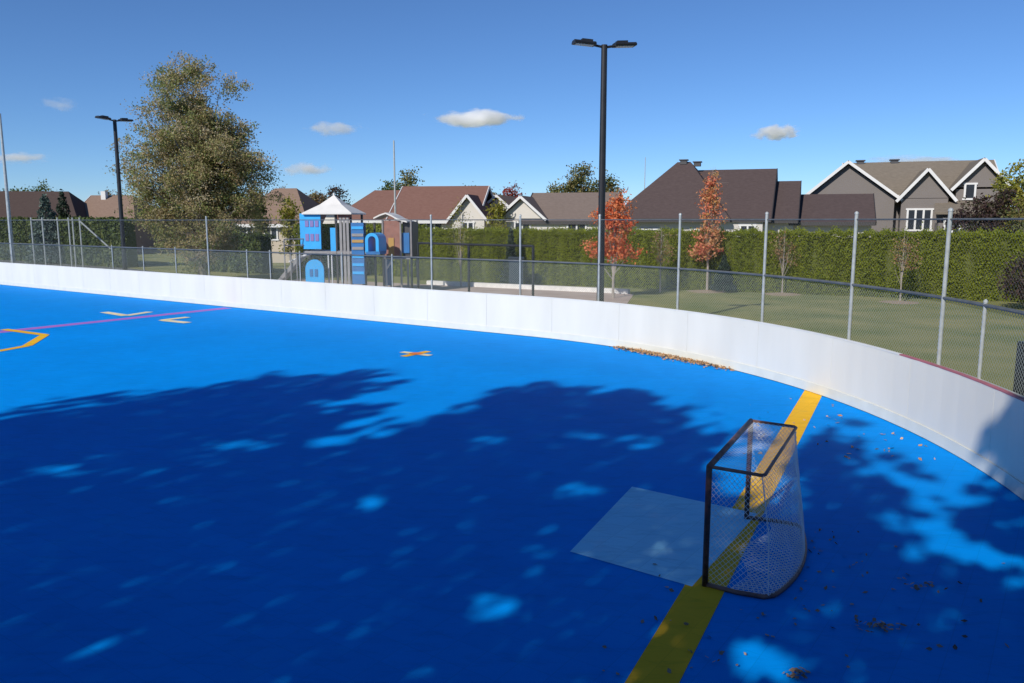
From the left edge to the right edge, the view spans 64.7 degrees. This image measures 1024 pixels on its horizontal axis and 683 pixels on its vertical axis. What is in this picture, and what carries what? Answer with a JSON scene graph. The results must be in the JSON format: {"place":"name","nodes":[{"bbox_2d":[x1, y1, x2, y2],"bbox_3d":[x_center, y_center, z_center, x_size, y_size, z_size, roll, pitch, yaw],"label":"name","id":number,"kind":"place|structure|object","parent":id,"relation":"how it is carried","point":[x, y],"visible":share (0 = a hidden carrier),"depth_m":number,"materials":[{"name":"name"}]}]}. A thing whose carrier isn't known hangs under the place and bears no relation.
{"place":"outdoors","nodes":[
{"label":"outdoors","id":0,"kind":"place"},
{"bbox_2d":[0,191,86,218],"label":"house","id":1,"kind":"structure","parent":0,"point":[23,204],"depth_m":81.93,"materials":[{"name":"beige"}]},
{"bbox_2d":[0,260,155,271],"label":"car park","id":2,"kind":"structure","parent":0,"point":[55,264],"depth_m":61.63,"materials":[{"name":"grey asphalt"}]},
{"bbox_2d":[84,191,172,254],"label":"house","id":3,"kind":"structure","parent":0,"point":[103,204],"depth_m":84.97,"materials":[{"name":"brick"}]},
{"bbox_2d":[235,188,325,262],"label":"house","id":4,"kind":"structure","parent":0,"point":[298,195],"depth_m":67.89,"materials":[{"name":"beige"}]},
{"bbox_2d":[240,227,253,233],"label":"window","id":5,"kind":"structure","parent":4,"relation":"in","point":[246,228],"depth_m":67.12,"materials":[{"name":"white glass"}]},
{"bbox_2d":[264,227,278,240],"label":"window","id":6,"kind":"structure","parent":4,"relation":"in","point":[272,229],"depth_m":66.83,"materials":[{"name":"white glass"}]},
{"bbox_2d":[373,212,417,288],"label":"play tower","id":7,"kind":"structure","parent":0,"point":[395,248],"depth_m":38.69,"materials":[{"name":"brown"}]},
{"bbox_2d":[388,238,393,255],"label":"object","id":8,"kind":"structure","parent":7,"relation":"in","point":[390,240],"depth_m":38.69,"materials":[{"name":"yellow"}]},
{"bbox_2d":[337,186,497,229],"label":"house","id":9,"kind":"structure","parent":0,"point":[422,202],"depth_m":66.50,"materials":[{"name":"beige"}]},
{"bbox_2d":[418,223,442,229],"bbox_3d":[-6.544,-9.111,64.759,2.240,1.020,0.090,1,9,10],"label":"window","id":10,"kind":"structure","parent":9,"relation":"in","point":[435,224],"depth_m":64.64,"materials":[{"name":"white glass"}]},
{"bbox_2d":[461,221,474,229],"bbox_3d":[-3.452,-8.895,63.316,1.140,1.020,0.090,1,9,10],"label":"window","id":11,"kind":"structure","parent":9,"relation":"in","point":[470,223],"depth_m":63.24,"materials":[{"name":"white glass"}]},
{"bbox_2d":[292,278,632,303],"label":"play sand","id":12,"kind":"structure","parent":0,"point":[536,292],"depth_m":39.35,"materials":[{"name":"beige sand"}]},
{"bbox_2d":[278,193,386,285],"bbox_3d":[-8.221,-4.504,37.559,4.643,4.743,2.838,1,9,8],"label":"play structure","id":13,"kind":"object","parent":12,"relation":"on","point":[332,207],"visible":0.75,"depth_m":36.98,"materials":[{"name":"plastic"}]},
{"bbox_2d":[410,242,534,295],"bbox_3d":[-1.468,-2.066,28.133,5.380,2.714,0.167,6,10,34],"label":"pipe frame","id":14,"kind":"object","parent":12,"relation":"on","point":[468,249],"visible":0.68,"depth_m":28.06,"materials":[{"name":"metal"}]},
{"bbox_2d":[0,232,1023,493],"bbox_3d":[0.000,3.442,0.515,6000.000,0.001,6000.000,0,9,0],"label":"grass ground","id":15,"kind":"structure","parent":0,"point":[794,314],"depth_m":29.62,"materials":[{"name":"green plant"}]},
{"bbox_2d":[0,114,15,262],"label":"steel pole","id":16,"kind":"object","parent":15,"relation":"on","point":[5,178],"visible":0.61,"depth_m":45.19,"materials":[{"name":"grey metal"}]},
{"bbox_2d":[3,186,41,190],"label":"broadleaf tree","id":17,"kind":"object","parent":15,"relation":"on","point":[20,190],"visible":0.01,"depth_m":98.02,"materials":[{"name":"green plant"}]},
{"bbox_2d":[29,179,53,190],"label":"broadleaf tree","id":18,"kind":"object","parent":15,"relation":"on","point":[44,188],"visible":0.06,"depth_m":101.91,"materials":[{"name":"green plant"}]},
{"bbox_2d":[23,193,64,263],"bbox_3d":[-37.574,-9.101,65.380,3.794,5.696,3.841,0,9,0],"label":"spruce tree","id":19,"kind":"object","parent":15,"relation":"on","point":[45,206],"visible":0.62,"depth_m":64.89,"materials":[{"name":"green plant"}]},
{"bbox_2d":[55,189,70,217],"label":"spruce tree","id":20,"kind":"object","parent":15,"relation":"on","point":[62,205],"visible":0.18,"depth_m":70.85,"materials":[{"name":"green plant"}]},
{"bbox_2d":[0,215,138,267],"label":"cedar hedge","id":21,"kind":"object","parent":15,"relation":"on","point":[111,228],"visible":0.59,"depth_m":62.72,"materials":[{"name":"green plant"}]},
{"bbox_2d":[30,217,110,266],"bbox_3d":[-27.086,-5.777,49.709,4.780,3.662,0.161,0,9,-1],"label":"backstop frame","id":22,"kind":"object","parent":15,"relation":"on","point":[68,220],"visible":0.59,"depth_m":49.57,"materials":[{"name":"metal"}]},
{"bbox_2d":[97,187,117,194],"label":"broadleaf tree","id":23,"kind":"object","parent":15,"relation":"on","point":[109,193],"visible":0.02,"depth_m":107.63,"materials":[{"name":"green plant"}]},
{"bbox_2d":[95,115,133,269],"bbox_3d":[-19.589,-6.849,40.431,0.400,8.531,1.801,5,10,32],"label":"lamp post","id":24,"kind":"object","parent":15,"relation":"on","point":[120,205],"visible":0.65,"depth_m":40.24,"materials":[{"name":"grey metal"}]},
{"bbox_2d":[105,50,288,274],"bbox_3d":[-17.438,-9.662,45.219,9.099,12.776,7.394,2,9,13],"label":"broadleaf tree","id":25,"kind":"object","parent":15,"relation":"on","point":[202,143],"visible":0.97,"depth_m":44.02,"materials":[{"name":"green plant"}]},
{"bbox_2d":[207,231,274,273],"bbox_3d":[-18.593,-6.097,54.764,5.949,2.963,1.867,5,10,32],"label":"cedar hedge","id":26,"kind":"object","parent":15,"relation":"on","point":[258,244],"visible":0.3,"depth_m":53.48,"materials":[{"name":"green plant"}]},
{"bbox_2d":[249,191,276,248],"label":"columnar tree","id":27,"kind":"object","parent":15,"relation":"on","point":[265,224],"visible":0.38,"depth_m":59.13,"materials":[{"name":"green plant"}]},
{"bbox_2d":[269,193,303,259],"bbox_3d":[-15.871,-7.785,57.404,2.301,5.455,2.475,0,9,0],"label":"columnar tree","id":28,"kind":"object","parent":15,"relation":"on","point":[287,213],"visible":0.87,"depth_m":57.15,"materials":[{"name":"green plant"}]},
{"bbox_2d":[306,190,329,203],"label":"broadleaf tree","id":29,"kind":"object","parent":15,"relation":"on","point":[315,197],"visible":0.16,"depth_m":95.69,"materials":[{"name":"green plant"}]},
{"bbox_2d":[322,184,354,204],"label":"broadleaf tree","id":30,"kind":"object","parent":15,"relation":"on","point":[336,190],"visible":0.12,"depth_m":94.42,"materials":[{"name":"green plant"}]},
{"bbox_2d":[293,221,427,276],"bbox_3d":[-10.205,-6.204,53.178,11.045,3.656,1.761,6,10,34],"label":"cedar hedge","id":31,"kind":"object","parent":15,"relation":"on","point":[325,236],"visible":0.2,"depth_m":53.38,"materials":[{"name":"green plant"}]},
{"bbox_2d":[377,179,403,189],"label":"broadleaf tree","id":32,"kind":"object","parent":15,"relation":"on","point":[387,186],"visible":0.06,"depth_m":86.04,"materials":[{"name":"green plant"}]},
{"bbox_2d":[393,140,396,220],"bbox_3d":[-8.272,-9.609,57.208,0.200,9.020,0.200,0,9,0],"label":"flag pole","id":33,"kind":"object","parent":15,"relation":"on","point":[394,178],"visible":0.47,"depth_m":56.91,"materials":[{"name":"metal"}]},
{"bbox_2d":[392,165,424,189],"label":"broadleaf tree","id":34,"kind":"object","parent":15,"relation":"on","point":[409,181],"visible":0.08,"depth_m":87.97,"materials":[{"name":"green plant"}]},
{"bbox_2d":[448,198,473,286],"bbox_3d":[-2.732,-5.191,42.183,1.328,4.833,1.376,-6,10,-35],"label":"sapling","id":35,"kind":"object","parent":15,"relation":"on","point":[460,248],"visible":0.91,"depth_m":42.12,"materials":[{"name":"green plant"}]},
{"bbox_2d":[483,195,510,228],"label":"columnar tree","id":36,"kind":"object","parent":15,"relation":"on","point":[498,210],"visible":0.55,"depth_m":61.06,"materials":[{"name":"green plant"}]},
{"bbox_2d":[487,194,518,233],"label":"house","id":37,"kind":"structure","parent":15,"relation":"on","point":[509,200],"depth_m":68.59,"materials":[{"name":"beige"}]},
{"bbox_2d":[499,228,516,283],"bbox_3d":[-0.043,-4.588,43.816,1.308,3.156,1.301,0,9,0],"label":"conifer shrub","id":38,"kind":"object","parent":15,"relation":"on","point":[508,254],"visible":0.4,"depth_m":43.64,"materials":[{"name":"green plant"}]},
{"bbox_2d":[0,285,1023,682],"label":"court","id":39,"kind":"object","parent":15,"relation":"on","point":[234,495],"visible":0.95,"depth_m":9.65,"materials":[{"name":"paint"}]},
{"bbox_2d":[0,329,47,350],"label":"face off circle","id":40,"kind":"object","parent":39,"relation":"on","point":[41,336],"visible":1,"depth_m":23.83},
{"bbox_2d":[0,308,229,332],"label":"line","id":41,"kind":"object","parent":39,"relation":"on","point":[22,329],"visible":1,"depth_m":28.15,"materials":[{"name":"paint"}]},
{"bbox_2d":[100,312,149,315],"bbox_3d":[-14.625,-1.036,30.146,1.976,0.001,1.416,0,9,0],"label":"corner mark","id":42,"kind":"object","parent":39,"relation":"on","point":[113,313],"visible":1,"depth_m":30.21,"materials":[{"name":"beige paint"}]},
{"bbox_2d":[158,317,189,322],"bbox_3d":[-11.470,-0.757,28.278,1.593,0.001,1.216,5,10,32],"label":"corner mark","id":43,"kind":"object","parent":39,"relation":"on","point":[169,320],"visible":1,"depth_m":28.10,"materials":[{"name":"beige paint"}]},
{"bbox_2d":[400,351,430,355],"bbox_3d":[-2.509,0.316,21.112,1.000,0.001,0.220,6,10,35],"label":"spot mark","id":44,"kind":"object","parent":39,"relation":"on","point":[419,354],"visible":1,"depth_m":20.97,"materials":[{"name":"beige paint"}]},
{"bbox_2d":[402,351,430,356],"bbox_3d":[-2.509,0.319,21.113,0.220,0.001,1.000,6,10,35],"label":"spot mark","id":45,"kind":"object","parent":39,"relation":"on","point":[411,354],"visible":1,"depth_m":20.99,"materials":[{"name":"paint"}]},
{"bbox_2d":[0,262,1023,499],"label":"rink boards","id":46,"kind":"object","parent":39,"relation":"on","point":[976,422],"visible":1,"depth_m":20.19,"materials":[{"name":"plastic"}]},
{"bbox_2d":[570,487,756,585],"bbox_3d":[1.642,2.115,9.133,1.658,0.001,2.405,5,10,31],"label":"crease patch","id":47,"kind":"object","parent":39,"relation":"on","point":[639,529],"visible":0.8,"depth_m":8.93,"materials":[{"name":"blue paint"}]},
{"bbox_2d":[625,390,821,682],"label":"goal line","id":48,"kind":"object","parent":39,"relation":"on","point":[675,639],"visible":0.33,"depth_m":7.29,"materials":[{"name":"yellow paint"}]},
{"bbox_2d":[702,418,806,598],"bbox_3d":[2.625,1.632,8.316,0.812,1.208,2.091,4,10,27],"label":"hockey goal","id":49,"kind":"object","parent":39,"relation":"on","point":[749,424],"visible":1,"depth_m":7.83,"materials":[{"name":"metal"}]},
{"bbox_2d":[609,346,934,460],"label":"fallen leaves","id":50,"kind":"object","parent":39,"relation":"on","point":[677,358],"visible":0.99,"depth_m":20.02,"materials":[{"name":"brown plant"}]},
{"bbox_2d":[602,528,1008,678],"bbox_3d":[2.761,2.362,7.399,4.744,0.076,2.579,-4,9,-24],"label":"dry leaf scatter","id":51,"kind":"object","parent":39,"relation":"on","point":[881,625],"visible":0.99,"depth_m":6.92,"materials":[{"name":"brown plant"}]},
{"bbox_2d":[0,208,1023,397],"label":"chain link fence","id":52,"kind":"object","parent":15,"relation":"on","point":[984,305],"visible":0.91,"depth_m":19.22,"materials":[{"name":"metal"}]},
{"bbox_2d":[500,180,525,197],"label":"broadleaf tree","id":53,"kind":"object","parent":15,"relation":"on","point":[507,190],"visible":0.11,"depth_m":90.43,"materials":[{"name":"red plant"}]},
{"bbox_2d":[508,257,523,283],"bbox_3d":[0.213,-3.703,42.925,0.830,1.570,0.680,0,9,0],"label":"trash can","id":54,"kind":"object","parent":15,"relation":"on","point":[514,269],"visible":0.55,"depth_m":42.61,"materials":[{"name":"grey metal"}]},
{"bbox_2d":[427,280,629,293],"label":"kerb","id":55,"kind":"structure","parent":15,"relation":"on","point":[498,285],"depth_m":41.08,"materials":[{"name":"concrete"}]},
{"bbox_2d":[546,181,572,192],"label":"broadleaf tree","id":56,"kind":"object","parent":15,"relation":"on","point":[555,189],"visible":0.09,"depth_m":84.04,"materials":[{"name":"green plant"}]},
{"bbox_2d":[497,192,623,234],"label":"house","id":57,"kind":"structure","parent":15,"relation":"on","point":[582,205],"depth_m":62.02,"materials":[{"name":"beige"}]},
{"bbox_2d":[513,221,530,228],"bbox_3d":[0.807,-8.685,61.910,1.440,1.020,0.090,2,9,14],"label":"window","id":58,"kind":"structure","parent":57,"relation":"in","point":[516,223],"depth_m":61.90,"materials":[{"name":"white glass"}]},
{"bbox_2d":[567,224,586,230],"bbox_3d":[4.876,-8.535,60.908,1.640,1.020,0.090,2,9,14],"label":"window","id":59,"kind":"structure","parent":57,"relation":"in","point":[577,226],"depth_m":60.88,"materials":[{"name":"white glass"}]},
{"bbox_2d":[557,161,608,192],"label":"broadleaf tree","id":60,"kind":"object","parent":15,"relation":"on","point":[579,178],"visible":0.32,"depth_m":83.90,"materials":[{"name":"green plant"}]},
{"bbox_2d":[572,38,636,301],"bbox_3d":[2.580,-4.233,23.179,1.801,8.467,0.400,-2,9,-12],"label":"lamp post","id":61,"kind":"object","parent":15,"relation":"on","point":[603,110],"visible":0.62,"depth_m":22.85,"materials":[{"name":"grey metal"}]},
{"bbox_2d":[594,169,627,200],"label":"broadleaf tree","id":62,"kind":"object","parent":15,"relation":"on","point":[609,185],"visible":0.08,"depth_m":86.14,"materials":[{"name":"green plant"}]},
{"bbox_2d":[579,188,646,297],"bbox_3d":[4.489,-4.491,36.354,3.108,5.174,2.029,0,9,0],"label":"maple tree","id":63,"kind":"object","parent":15,"relation":"on","point":[611,239],"visible":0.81,"depth_m":36.02,"materials":[{"name":"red plant"}]},
{"bbox_2d":[649,230,676,291],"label":"sapling","id":64,"kind":"object","parent":15,"relation":"on","point":[667,253],"visible":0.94,"depth_m":39.27,"materials":[{"name":"green plant"}]},
{"bbox_2d":[689,290,725,292],"bbox_3d":[9.603,-2.513,40.003,1.924,0.078,1.900,5,10,31],"label":"mulch bed","id":65,"kind":"object","parent":15,"relation":"on","point":[706,291],"visible":0.67,"depth_m":39.68,"materials":[{"name":"brown wood"}]},
{"bbox_2d":[687,167,730,289],"bbox_3d":[9.594,-5.492,39.727,2.016,6.156,2.068,6,11,36],"label":"maple tree","id":66,"kind":"object","parent":65,"relation":"on","point":[710,197],"visible":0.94,"depth_m":39.43,"materials":[{"name":"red plant"}]},
{"bbox_2d":[418,221,1023,301],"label":"cedar hedge","id":67,"kind":"object","parent":15,"relation":"on","point":[750,253],"visible":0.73,"depth_m":39.04,"materials":[{"name":"green plant"}]},
{"bbox_2d":[709,255,736,291],"bbox_3d":[10.354,-3.306,39.424,1.311,1.922,1.336,0,9,0],"label":"conifer shrub","id":68,"kind":"object","parent":15,"relation":"on","point":[724,261],"visible":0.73,"depth_m":39.27,"materials":[{"name":"green plant"}]},
{"bbox_2d":[761,292,799,295],"bbox_3d":[12.831,-2.292,38.523,1.823,0.078,1.800,5,10,31],"label":"mulch bed","id":69,"kind":"object","parent":15,"relation":"on","point":[790,294],"visible":0.71,"depth_m":38.31,"materials":[{"name":"brown wood"}]},
{"bbox_2d":[768,230,800,292],"bbox_3d":[12.914,-3.833,38.389,1.467,3.270,1.479,0,9,0],"label":"sapling","id":70,"kind":"object","parent":69,"relation":"on","point":[782,256],"visible":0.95,"depth_m":38.30,"materials":[{"name":"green plant"}]},
{"bbox_2d":[879,300,919,303],"bbox_3d":[16.621,-1.715,34.673,1.620,0.078,1.600,5,10,31],"label":"mulch bed","id":71,"kind":"object","parent":15,"relation":"on","point":[898,302],"visible":0.65,"depth_m":34.51,"materials":[{"name":"brown wood"}]},
{"bbox_2d":[888,235,922,299],"bbox_3d":[16.675,-3.192,34.396,1.571,3.185,1.316,-5,10,-31],"label":"sapling","id":72,"kind":"object","parent":71,"relation":"on","point":[903,251],"visible":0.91,"depth_m":34.39,"materials":[{"name":"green plant"}]},
{"bbox_2d":[806,157,1010,237],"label":"house","id":73,"kind":"structure","parent":15,"relation":"on","point":[926,189],"depth_m":63.11,"materials":[{"name":"beige"}]},
{"bbox_2d":[904,208,933,230],"bbox_3d":[31.330,-9.367,62.181,1.944,1.748,0.104,3,9,20],"label":"window","id":74,"kind":"structure","parent":73,"relation":"in","point":[911,212],"depth_m":62.15,"materials":[{"name":"white glass"}]},
{"bbox_2d":[943,221,960,231],"bbox_3d":[32.554,-8.482,59.760,1.311,1.288,0.104,3,9,20],"label":"window","id":75,"kind":"structure","parent":73,"relation":"in","point":[944,221],"depth_m":59.82,"materials":[{"name":"white glass"}]},
{"bbox_2d":[962,183,977,199],"bbox_3d":[34.714,-11.380,61.253,0.966,1.288,0.104,3,9,20],"label":"window","id":76,"kind":"structure","parent":73,"relation":"in","point":[969,188],"depth_m":61.25,"materials":[{"name":"white glass"}]},
{"bbox_2d":[940,188,1022,238],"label":"purple leaved shrub","id":77,"kind":"object","parent":15,"relation":"on","point":[989,209],"visible":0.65,"depth_m":45.09,"materials":[{"name":"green plant"}]},
{"bbox_2d":[980,159,1023,231],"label":"broadleaf tree","id":78,"kind":"object","parent":15,"relation":"on","point":[1017,184],"visible":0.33,"depth_m":48.85,"materials":[{"name":"green plant"}]},
{"bbox_2d":[995,252,1023,304],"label":"dark shrub","id":79,"kind":"object","parent":15,"relation":"on","point":[1014,282],"visible":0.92,"depth_m":31.58,"materials":[{"name":"brown plant"}]},
{"bbox_2d":[997,199,1023,232],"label":"broadleaf tree","id":80,"kind":"object","parent":15,"relation":"on","point":[1014,214],"visible":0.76,"depth_m":43.61,"materials":[{"name":"green plant"}]},
{"bbox_2d":[1013,341,1023,395],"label":"litter bin","id":81,"kind":"object","parent":15,"relation":"on","point":[1022,373],"visible":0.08,"depth_m":11.29,"materials":[{"name":"grey metal"}]},
{"bbox_2d":[0,0,1023,207],"label":"sky","id":82,"kind":"structure","parent":0,"point":[494,94],"materials":[{"name":"blue"}]},
{"bbox_2d":[617,159,876,237],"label":"house","id":83,"kind":"structure","parent":0,"point":[670,193],"depth_m":58.67,"materials":[{"name":"stone"}]},
{"bbox_2d":[637,228,659,230],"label":"window","id":84,"kind":"structure","parent":83,"relation":"in","point":[654,229],"depth_m":59.06,"materials":[{"name":"white glass"}]},
{"bbox_2d":[738,224,756,236],"bbox_3d":[16.551,-7.521,56.838,1.240,1.420,0.090,3,9,20],"label":"window","id":85,"kind":"structure","parent":83,"relation":"in","point":[743,226],"depth_m":56.76,"materials":[{"name":"white glass"}]}
]}

